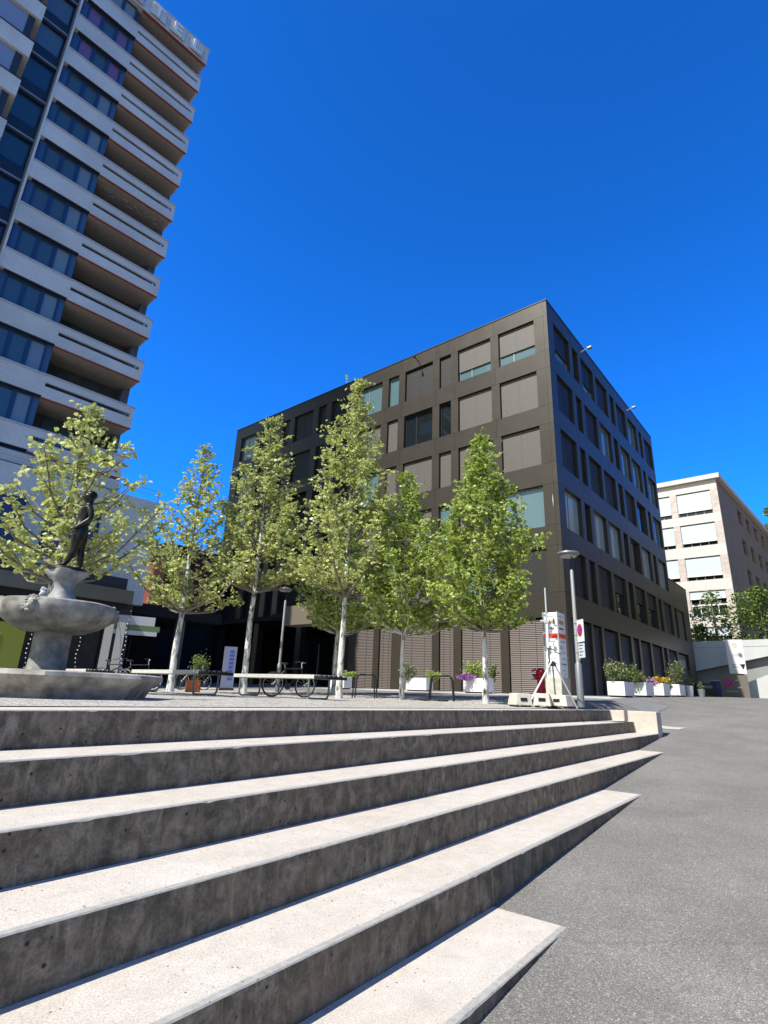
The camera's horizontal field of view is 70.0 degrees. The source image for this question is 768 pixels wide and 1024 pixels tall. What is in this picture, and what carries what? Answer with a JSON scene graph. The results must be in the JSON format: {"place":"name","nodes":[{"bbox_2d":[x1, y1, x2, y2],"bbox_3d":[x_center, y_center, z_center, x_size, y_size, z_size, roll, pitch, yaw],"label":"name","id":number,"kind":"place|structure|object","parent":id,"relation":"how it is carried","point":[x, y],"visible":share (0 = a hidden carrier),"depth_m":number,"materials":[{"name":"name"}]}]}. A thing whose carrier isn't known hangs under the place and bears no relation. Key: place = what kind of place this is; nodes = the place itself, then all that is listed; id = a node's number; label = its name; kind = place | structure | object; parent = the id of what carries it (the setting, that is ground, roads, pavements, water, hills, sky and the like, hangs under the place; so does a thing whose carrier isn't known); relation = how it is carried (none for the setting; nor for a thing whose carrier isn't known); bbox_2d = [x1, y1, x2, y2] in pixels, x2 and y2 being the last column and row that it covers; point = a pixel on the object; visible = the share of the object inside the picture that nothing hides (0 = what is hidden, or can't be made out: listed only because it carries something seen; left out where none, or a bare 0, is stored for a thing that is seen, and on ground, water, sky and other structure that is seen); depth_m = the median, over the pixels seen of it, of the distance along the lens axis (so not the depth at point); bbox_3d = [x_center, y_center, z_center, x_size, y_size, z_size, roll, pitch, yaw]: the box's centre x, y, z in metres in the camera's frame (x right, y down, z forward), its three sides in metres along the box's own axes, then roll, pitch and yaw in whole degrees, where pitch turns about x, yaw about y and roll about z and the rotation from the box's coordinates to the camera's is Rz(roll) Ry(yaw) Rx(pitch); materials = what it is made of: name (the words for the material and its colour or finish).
{"place":"outdoors","nodes":[
{"label":"outdoors","id":0,"kind":"place"},
{"bbox_2d":[0,685,576,708],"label":"plaza gravel","id":1,"kind":"structure","parent":0,"point":[234,698],"depth_m":10.47,"materials":[{"name":"beige gravel"}]},
{"bbox_2d":[0,621,25,667],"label":"green banner","id":2,"kind":"object","parent":1,"relation":"on","point":[11,640],"visible":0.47,"depth_m":12.56,"materials":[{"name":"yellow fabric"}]},
{"bbox_2d":[0,567,162,699],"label":"fountain","id":3,"kind":"object","parent":1,"relation":"on","point":[57,617],"visible":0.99,"depth_m":7.25,"materials":[{"name":"stone"}]},
{"bbox_2d":[47,491,97,571],"bbox_3d":[-4.602,0.260,8.221,0.520,1.274,0.512,12,-21,-28],"label":"statue","id":4,"kind":"object","parent":3,"relation":"on","point":[80,531],"visible":0.99,"depth_m":8.16,"materials":[{"name":"brown metal"}]},
{"bbox_2d":[0,400,169,595],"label":"plane tree","id":5,"kind":"object","parent":1,"relation":"on","point":[65,523],"visible":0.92,"depth_m":11.70,"materials":[{"name":"green plant"}]},
{"bbox_2d":[97,624,113,669],"bbox_3d":[-10.640,5.355,20.896,0.340,2.350,0.060,11,-20,-24],"label":"info panel","id":6,"kind":"object","parent":1,"relation":"on","point":[105,645],"visible":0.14,"depth_m":20.94,"materials":[{"name":"grey metal"}]},
{"bbox_2d":[0,557,222,685],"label":"arcade canopy","id":7,"kind":"object","parent":1,"relation":"on","point":[111,591],"visible":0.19,"depth_m":23.09,"materials":[{"name":"black"}]},
{"bbox_2d":[113,615,159,636],"bbox_3d":[-11.438,5.205,25.173,2.200,0.850,0.130,12,-21,-28],"label":"shop sign board","id":8,"kind":"object","parent":7,"relation":"attached to","point":[140,626],"visible":0.64,"depth_m":25.22,"materials":[{"name":"grey"}]},
{"bbox_2d":[110,622,125,672],"bbox_3d":[-10.263,5.426,21.066,0.340,2.350,0.060,10,-20,-23],"label":"info panel","id":9,"kind":"object","parent":1,"relation":"on","point":[116,652],"visible":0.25,"depth_m":21.11,"materials":[{"name":"grey metal"}]},
{"bbox_2d":[131,670,233,694],"bbox_3d":[-5.245,4.327,13.980,3.820,0.577,0.714,-13,-24,39],"label":"bench","id":10,"kind":"object","parent":1,"relation":"on","point":[196,672],"visible":0.98,"depth_m":13.28,"materials":[{"name":"grey metal"}]},
{"bbox_2d":[118,443,256,691],"bbox_3d":[-6.452,1.526,18.623,4.749,8.716,4.409,2,-18,0],"label":"plane tree","id":11,"kind":"object","parent":1,"relation":"on","point":[178,569],"visible":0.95,"depth_m":18.43,"materials":[{"name":"green plant"}]},
{"bbox_2d":[218,646,237,690],"bbox_3d":[-6.442,6.486,22.769,0.600,1.750,0.250,7,-19,-14],"label":"upright banner","id":12,"kind":"object","parent":1,"relation":"on","point":[229,664],"visible":0.91,"depth_m":22.76,"materials":[{"name":"white"}]},
{"bbox_2d":[197,414,330,693],"bbox_3d":[-4.039,1.240,20.025,4.479,10.312,4.636,2,-18,0],"label":"plane tree","id":13,"kind":"object","parent":1,"relation":"on","point":[284,522],"visible":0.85,"depth_m":19.46,"materials":[{"name":"green plant"}]},
{"bbox_2d":[275,587,291,691],"bbox_3d":[-4.170,5.087,22.124,0.600,4.135,0.600,5,-18,-9],"label":"street lamp","id":14,"kind":"object","parent":1,"relation":"on","point":[279,665],"visible":0.85,"depth_m":22.08,"materials":[{"name":"grey metal"}]},
{"bbox_2d":[262,662,314,697],"bbox_3d":[-2.676,4.761,15.642,1.723,0.992,0.598,16,-18,-36],"label":"bicycle","id":15,"kind":"object","parent":1,"relation":"on","point":[287,686],"visible":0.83,"depth_m":15.55,"materials":[{"name":"black metal"}]},
{"bbox_2d":[234,674,346,699],"bbox_3d":[-2.512,4.471,14.090,3.720,0.577,0.714,-13,-24,39],"label":"bench","id":16,"kind":"object","parent":1,"relation":"on","point":[297,676],"visible":0.99,"depth_m":13.56,"materials":[{"name":"grey metal"}]},
{"bbox_2d":[261,375,415,697],"bbox_3d":[-1.209,0.333,18.278,4.935,11.138,5.125,16,-23,-36],"label":"plane tree","id":17,"kind":"object","parent":1,"relation":"on","point":[343,578],"visible":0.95,"depth_m":17.70,"materials":[{"name":"green plant"}]},
{"bbox_2d":[294,520,399,693],"bbox_3d":[-1.404,3.344,21.323,4.302,7.140,4.198,2,-18,0],"label":"plane tree","id":18,"kind":"object","parent":1,"relation":"on","point":[331,623],"visible":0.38,"depth_m":20.47,"materials":[{"name":"green plant"}]},
{"bbox_2d":[342,470,456,699],"bbox_3d":[0.581,2.118,17.758,4.108,7.482,3.843,2,-18,0],"label":"plane tree","id":19,"kind":"object","parent":1,"relation":"on","point":[405,619],"visible":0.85,"depth_m":17.25,"materials":[{"name":"green plant"}]},
{"bbox_2d":[419,427,552,703],"bbox_3d":[2.861,1.231,16.072,3.776,8.287,3.775,2,-18,0],"label":"plane tree","id":20,"kind":"object","parent":1,"relation":"on","point":[483,618],"visible":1,"depth_m":15.64,"materials":[{"name":"green plant"}]},
{"bbox_2d":[508,693,532,706],"bbox_3d":[3.352,4.638,13.539,0.454,0.320,0.496,5,-18,-9],"label":"concrete block","id":21,"kind":"object","parent":1,"relation":"on","point":[518,699],"depth_m":13.36,"materials":[{"name":"white concrete"}]},
{"bbox_2d":[531,588,577,708],"bbox_3d":[4.238,3.468,14.102,1.197,2.962,0.988,-3,-19,16],"label":"tripod mast","id":22,"kind":"object","parent":1,"relation":"on","point":[552,663],"visible":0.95,"depth_m":13.71,"materials":[{"name":"grey metal"}]},
{"bbox_2d":[542,611,570,694],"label":"sign pillar","id":23,"kind":"structure","parent":1,"relation":"on","point":[557,632],"depth_m":14.61,"materials":[{"name":"plastic"}]},
{"bbox_2d":[0,682,767,1023],"bbox_3d":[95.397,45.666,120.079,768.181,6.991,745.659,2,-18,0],"label":"ground","id":24,"kind":"structure","parent":0,"point":[652,898],"depth_m":4.65,"materials":[{"name":"grey asphalt"}]},
{"bbox_2d":[0,446,159,673],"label":"annex building","id":25,"kind":"structure","parent":24,"relation":"on","point":[86,653],"depth_m":25.60,"materials":[{"name":"grey concrete"}]},
{"bbox_2d":[0,494,26,545],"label":"window","id":26,"kind":"structure","parent":25,"relation":"in","point":[7,508],"depth_m":24.02,"materials":[{"name":"blue glass"}]},
{"bbox_2d":[38,506,100,557],"bbox_3d":[-14.738,1.014,25.719,0.120,2.300,2.400,-14,-25,41],"label":"window","id":27,"kind":"structure","parent":25,"relation":"in","point":[90,535],"depth_m":25.35,"materials":[{"name":"blue"}]},
{"bbox_2d":[0,0,209,491],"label":"apartment tower","id":28,"kind":"structure","parent":24,"relation":"on","point":[96,107],"depth_m":29.79,"materials":[{"name":"grey concrete"}]},
{"bbox_2d":[0,384,15,418],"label":"window","id":29,"kind":"structure","parent":28,"relation":"in","point":[7,393],"depth_m":25.19,"materials":[{"name":"blue glass"}]},
{"bbox_2d":[0,173,17,210],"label":"window","id":30,"kind":"structure","parent":28,"relation":"in","point":[8,188],"depth_m":28.02,"materials":[{"name":"blue glass"}]},
{"bbox_2d":[0,273,25,304],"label":"window","id":31,"kind":"structure","parent":28,"relation":"in","point":[13,287],"depth_m":26.31,"materials":[{"name":"blue glass"}]},
{"bbox_2d":[0,128,30,168],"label":"window","id":32,"kind":"structure","parent":28,"relation":"in","point":[13,148],"depth_m":28.70,"materials":[{"name":"blue glass"}]},
{"bbox_2d":[4,329,29,363],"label":"window","id":33,"kind":"structure","parent":28,"relation":"in","point":[17,345],"depth_m":25.97,"materials":[{"name":"blue glass"}]},
{"bbox_2d":[8,389,33,423],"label":"window","id":34,"kind":"structure","parent":28,"relation":"in","point":[21,404],"depth_m":25.60,"materials":[{"name":"blue glass"}]},
{"bbox_2d":[9,90,42,130],"bbox_3d":[-19.488,-21.686,29.309,0.120,1.800,1.950,-14,-25,41],"label":"window","id":35,"kind":"structure","parent":28,"relation":"in","point":[23,108],"depth_m":29.55,"materials":[{"name":"blue glass"}]},
{"bbox_2d":[14,226,38,258],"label":"window","id":36,"kind":"structure","parent":28,"relation":"in","point":[26,243],"depth_m":27.19,"materials":[{"name":"blue glass"}]},
{"bbox_2d":[19,282,43,312],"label":"window","id":37,"kind":"structure","parent":28,"relation":"in","point":[31,297],"depth_m":26.85,"materials":[{"name":"blue glass"}]},
{"bbox_2d":[23,337,47,370],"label":"window","id":38,"kind":"structure","parent":28,"relation":"in","point":[36,349],"depth_m":26.49,"materials":[{"name":"blue glass"}]},
{"bbox_2d":[22,54,54,93],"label":"window","id":39,"kind":"structure","parent":28,"relation":"in","point":[37,73],"depth_m":30.42,"materials":[{"name":"blue glass"}]},
{"bbox_2d":[28,183,51,213],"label":"window","id":40,"kind":"structure","parent":28,"relation":"in","point":[40,197],"depth_m":28.07,"materials":[{"name":"blue glass"}]},
{"bbox_2d":[33,236,55,266],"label":"window","id":41,"kind":"structure","parent":28,"relation":"in","point":[44,251],"depth_m":27.73,"materials":[{"name":"blue glass"}]},
{"bbox_2d":[37,290,59,320],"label":"window","id":42,"kind":"structure","parent":28,"relation":"in","point":[49,303],"depth_m":27.38,"materials":[{"name":"blue glass"}]},
{"bbox_2d":[34,21,64,59],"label":"window","id":43,"kind":"structure","parent":28,"relation":"in","point":[46,37],"depth_m":31.28,"materials":[{"name":"blue glass"}]},
{"bbox_2d":[41,143,63,171],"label":"window","id":44,"kind":"structure","parent":28,"relation":"in","point":[52,157],"depth_m":28.95,"materials":[{"name":"blue glass"}]},
{"bbox_2d":[46,193,67,222],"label":"window","id":45,"kind":"structure","parent":28,"relation":"in","point":[57,207],"depth_m":28.62,"materials":[{"name":"blue glass"}]},
{"bbox_2d":[46,0,74,26],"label":"window","id":46,"kind":"structure","parent":28,"relation":"in","point":[63,10],"depth_m":32.19,"materials":[{"name":"blue glass"}]},
{"bbox_2d":[50,245,71,275],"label":"window","id":47,"kind":"structure","parent":28,"relation":"in","point":[61,259],"depth_m":28.25,"materials":[{"name":"blue glass"}]},
{"bbox_2d":[37,416,87,455],"bbox_3d":[-16.490,-3.441,28.092,0.040,2.390,2.200,-14,-25,41],"label":"balcony door","id":48,"kind":"structure","parent":28,"relation":"in","point":[48,424],"depth_m":28.02,"materials":[{"name":"black glass"}]},
{"bbox_2d":[53,106,74,132],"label":"window","id":49,"kind":"structure","parent":28,"relation":"in","point":[64,119],"depth_m":29.81,"materials":[{"name":"blue glass"}]},
{"bbox_2d":[58,154,78,181],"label":"window","id":50,"kind":"structure","parent":28,"relation":"in","point":[68,168],"depth_m":29.49,"materials":[{"name":"blue glass"}]},
{"bbox_2d":[62,203,82,231],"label":"window","id":51,"kind":"structure","parent":28,"relation":"in","point":[73,215],"depth_m":29.14,"materials":[{"name":"blue glass"}]},
{"bbox_2d":[65,70,84,96],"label":"window","id":52,"kind":"structure","parent":28,"relation":"in","point":[74,82],"depth_m":30.69,"materials":[{"name":"blue glass"}]},
{"bbox_2d":[70,117,89,143],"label":"window","id":53,"kind":"structure","parent":28,"relation":"in","point":[79,129],"depth_m":30.36,"materials":[{"name":"blue glass"}]},
{"bbox_2d":[74,164,93,190],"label":"window","id":54,"kind":"structure","parent":28,"relation":"in","point":[84,176],"depth_m":30.02,"materials":[{"name":"blue glass"}]},
{"bbox_2d":[64,323,109,355],"bbox_3d":[-16.279,-8.789,29.854,0.040,2.320,2.200,-14,-25,41],"label":"balcony door","id":55,"kind":"structure","parent":28,"relation":"in","point":[69,325],"depth_m":30.05,"materials":[{"name":"black glass"}]},
{"bbox_2d":[81,81,98,106],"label":"window","id":56,"kind":"structure","parent":28,"relation":"in","point":[90,94],"depth_m":31.23,"materials":[{"name":"blue glass"}]},
{"bbox_2d":[85,127,103,152],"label":"window","id":57,"kind":"structure","parent":28,"relation":"in","point":[94,139],"depth_m":30.89,"materials":[{"name":"blue glass"}]},
{"bbox_2d":[121,629,170,675],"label":"shop pavilion","id":58,"kind":"structure","parent":24,"relation":"on","point":[140,649],"depth_m":31.35,"materials":[{"name":"black"}]},
{"bbox_2d":[143,542,265,683],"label":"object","id":59,"kind":"structure","parent":24,"relation":"on","point":[197,640],"depth_m":43.18,"materials":[{"name":"black"}]},
{"bbox_2d":[0,706,663,1023],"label":"stone staircase","id":60,"kind":"structure","parent":24,"relation":"on","point":[106,818],"depth_m":3.74,"materials":[{"name":"concrete"}]},
{"bbox_2d":[557,550,584,706],"bbox_3d":[5.023,3.018,14.580,0.600,4.085,0.600,-4,-19,18],"label":"street lamp","id":61,"kind":"object","parent":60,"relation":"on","point":[568,554],"visible":0.99,"depth_m":14.44,"materials":[{"name":"grey metal"}]},
{"bbox_2d":[615,700,668,711],"bbox_3d":[9.057,6.793,19.138,1.100,0.458,3.000,-11,-23,35],"label":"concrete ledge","id":62,"kind":"object","parent":60,"relation":"attached to","point":[639,705],"visible":0.94,"depth_m":19.00,"materials":[{"name":"grey concrete"}]},
{"bbox_2d":[210,299,697,695],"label":"office building","id":63,"kind":"structure","parent":24,"relation":"on","point":[531,386],"depth_m":32.98,"materials":[{"name":"concrete"}]},
{"bbox_2d":[290,451,309,481],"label":"window","id":64,"kind":"structure","parent":63,"relation":"in","point":[301,461],"depth_m":41.45,"materials":[{"name":"grey"}]},
{"bbox_2d":[294,412,312,441],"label":"window","id":65,"kind":"structure","parent":63,"relation":"in","point":[303,430],"depth_m":42.51,"materials":[{"name":"grey"}]},
{"bbox_2d":[360,384,382,414],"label":"window","id":66,"kind":"structure","parent":63,"relation":"in","point":[374,394],"depth_m":38.31,"materials":[{"name":"teal glass"}]},
{"bbox_2d":[404,457,431,492],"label":"window","id":67,"kind":"structure","parent":63,"relation":"in","point":[422,468],"depth_m":33.54,"materials":[{"name":"grey"}]},
{"bbox_2d":[405,409,431,447],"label":"window","id":68,"kind":"structure","parent":63,"relation":"in","point":[418,426],"depth_m":34.86,"materials":[{"name":"grey glass"}]},
{"bbox_2d":[406,363,432,400],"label":"window","id":69,"kind":"structure","parent":63,"relation":"in","point":[419,381],"depth_m":35.79,"materials":[{"name":"grey"}]},
{"bbox_2d":[440,452,450,487],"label":"window","id":70,"kind":"structure","parent":63,"relation":"in","point":[445,458],"depth_m":32.47,"materials":[{"name":"grey"}]},
{"bbox_2d":[441,356,450,387],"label":"window","id":71,"kind":"structure","parent":63,"relation":"in","point":[446,362],"depth_m":34.57,"materials":[{"name":"grey"}]},
{"bbox_2d":[441,402,450,436],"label":"window","id":72,"kind":"structure","parent":63,"relation":"in","point":[446,408],"depth_m":33.62,"materials":[{"name":"grey glass"}]},
{"bbox_2d":[459,340,490,380],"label":"window","id":73,"kind":"structure","parent":63,"relation":"in","point":[475,360],"depth_m":33.31,"materials":[{"name":"grey"}]},
{"bbox_2d":[460,388,491,430],"bbox_3d":[5.437,-5.965,32.279,2.240,2.260,0.128,-12,-23,38],"label":"window","id":74,"kind":"structure","parent":63,"relation":"in","point":[475,409],"depth_m":32.24,"materials":[{"name":"grey"}]},
{"bbox_2d":[499,322,534,365],"bbox_3d":[7.703,-9.596,31.636,2.230,2.220,0.128,-12,-23,38],"label":"window","id":75,"kind":"structure","parent":63,"relation":"in","point":[517,344],"depth_m":31.62,"materials":[{"name":"grey"}]},
{"bbox_2d":[501,373,537,417],"bbox_3d":[7.579,-6.435,30.594,2.230,2.260,0.128,-12,-23,38],"label":"window","id":76,"kind":"structure","parent":63,"relation":"in","point":[520,395],"depth_m":30.55,"materials":[{"name":"grey"}]},
{"bbox_2d":[503,427,541,472],"bbox_3d":[7.455,-3.284,29.556,2.230,2.220,0.128,-12,-23,38],"label":"window","id":77,"kind":"structure","parent":63,"relation":"in","point":[521,450],"depth_m":29.51,"materials":[{"name":"grey fabric"}]},
{"bbox_2d":[505,486,544,530],"bbox_3d":[7.347,-0.088,28.526,2.230,2.200,0.070,-12,-23,38],"label":"window","id":78,"kind":"structure","parent":63,"relation":"in","point":[534,515],"depth_m":28.36,"materials":[{"name":"teal glass"}]},
{"bbox_2d":[512,548,548,594],"bbox_3d":[7.206,3.013,27.481,2.230,2.290,0.128,-12,-23,38],"label":"window","id":79,"kind":"structure","parent":63,"relation":"in","point":[538,567],"depth_m":27.11,"materials":[{"name":"grey glass"}]},
{"bbox_2d":[553,328,566,368],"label":"window","id":80,"kind":"structure","parent":63,"relation":"in","point":[560,346],"depth_m":32.07,"materials":[{"name":"blue"}]},
{"bbox_2d":[557,378,571,421],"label":"window","id":81,"kind":"structure","parent":63,"relation":"in","point":[563,393],"depth_m":30.98,"materials":[{"name":"blue"}]},
{"bbox_2d":[561,432,575,476],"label":"window","id":82,"kind":"structure","parent":63,"relation":"in","point":[568,458],"depth_m":29.93,"materials":[{"name":"blue"}]},
{"bbox_2d":[565,491,579,535],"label":"window","id":83,"kind":"structure","parent":63,"relation":"in","point":[571,503],"depth_m":29.05,"materials":[{"name":"grey"}]},
{"bbox_2d":[569,556,585,599],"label":"window","id":84,"kind":"structure","parent":63,"relation":"in","point":[577,561],"depth_m":27.97,"materials":[{"name":"grey glass"}]},
{"bbox_2d":[589,459,600,496],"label":"window","id":85,"kind":"structure","parent":63,"relation":"in","point":[594,469],"depth_m":32.96,"materials":[{"name":"blue"}]},
{"bbox_2d":[594,513,605,551],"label":"window","id":86,"kind":"structure","parent":63,"relation":"in","point":[599,531],"depth_m":32.11,"materials":[{"name":"grey glass"}]},
{"bbox_2d":[598,567,611,609],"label":"window","id":87,"kind":"structure","parent":63,"relation":"in","point":[603,575],"depth_m":30.87,"materials":[{"name":"grey glass"}]},
{"bbox_2d":[614,576,625,615],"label":"window","id":88,"kind":"structure","parent":63,"relation":"in","point":[619,590],"depth_m":32.92,"materials":[{"name":"grey glass"}]},
{"bbox_2d":[691,622,720,641],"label":"garden shrub","id":89,"kind":"object","parent":24,"relation":"on","point":[700,629],"visible":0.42,"depth_m":50.49,"materials":[{"name":"green plant"}]},
{"bbox_2d":[657,472,767,640],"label":"brick building","id":90,"kind":"structure","parent":24,"relation":"on","point":[715,532],"depth_m":58.40,"materials":[{"name":"brick"}]},
{"bbox_2d":[676,490,712,517],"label":"window","id":91,"kind":"structure","parent":90,"relation":"in","point":[697,503],"depth_m":58.85,"materials":[{"name":"grey"}]},
{"bbox_2d":[681,522,717,547],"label":"window","id":92,"kind":"structure","parent":90,"relation":"in","point":[703,534],"depth_m":57.76,"materials":[{"name":"grey"}]},
{"bbox_2d":[685,555,722,580],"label":"window","id":93,"kind":"structure","parent":90,"relation":"in","point":[710,567],"depth_m":56.63,"materials":[{"name":"grey"}]},
{"bbox_2d":[689,590,728,616],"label":"window","id":94,"kind":"structure","parent":90,"relation":"in","point":[695,597],"depth_m":55.80,"materials":[{"name":"white paint"}]},
{"bbox_2d":[689,590,747,640],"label":"blossom tree","id":95,"kind":"object","parent":24,"relation":"on","point":[710,618],"visible":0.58,"depth_m":50.41,"materials":[{"name":"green plant"}]},
{"bbox_2d":[693,639,767,697],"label":"retaining wall","id":96,"kind":"structure","parent":24,"relation":"on","point":[711,660],"depth_m":46.43,"materials":[{"name":"white paint"}]},
{"bbox_2d":[725,639,746,673],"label":"white sign board","id":97,"kind":"object","parent":96,"relation":"attached to","point":[735,657],"visible":1,"depth_m":44.16,"materials":[{"name":"white paint"}]},
{"bbox_2d":[720,675,750,697],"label":"brown sign panel","id":98,"kind":"object","parent":24,"relation":"on","point":[735,686],"visible":0.98,"depth_m":42.81,"materials":[{"name":"brown"}]},
{"bbox_2d":[717,586,767,639],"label":"garden tree","id":99,"kind":"object","parent":24,"relation":"on","point":[757,594],"visible":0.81,"depth_m":49.30,"materials":[{"name":"green plant"}]},
{"bbox_2d":[117,0,767,553],"label":"sky","id":100,"kind":"structure","parent":0,"point":[366,187],"materials":[{"name":"blue"}]},
{"bbox_2d":[294,687,627,698],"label":"pavement","id":101,"kind":"structure","parent":0,"point":[596,697],"depth_m":25.66,"materials":[{"name":"grey concrete"}]},
{"bbox_2d":[406,678,432,690],"bbox_3d":[1.746,8.508,27.043,1.224,0.620,0.600,-12,-23,38],"label":"planter","id":102,"kind":"object","parent":101,"relation":"on","point":[417,684],"visible":0.84,"depth_m":26.77,"materials":[{"name":"white paint"}]},
{"bbox_2d":[463,678,493,693],"bbox_3d":[4.343,7.986,25.216,1.244,0.660,0.600,-12,-23,38],"label":"planter","id":103,"kind":"object","parent":101,"relation":"on","point":[474,685],"visible":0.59,"depth_m":25.00,"materials":[{"name":"white paint"}]},
{"bbox_2d":[607,681,634,696],"bbox_3d":[10.075,7.551,23.339,0.700,0.620,1.300,-12,-23,38],"label":"planter","id":104,"kind":"object","parent":101,"relation":"on","point":[619,689],"visible":1,"depth_m":22.92,"materials":[{"name":"white paint"}]},
{"bbox_2d":[603,659,626,680],"bbox_3d":[9.822,6.736,23.301,1.124,1.059,0.867,2,-18,0],"label":"shrub","id":105,"kind":"object","parent":104,"relation":"on","point":[611,673],"visible":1,"depth_m":23.19,"materials":[{"name":"green plant"}]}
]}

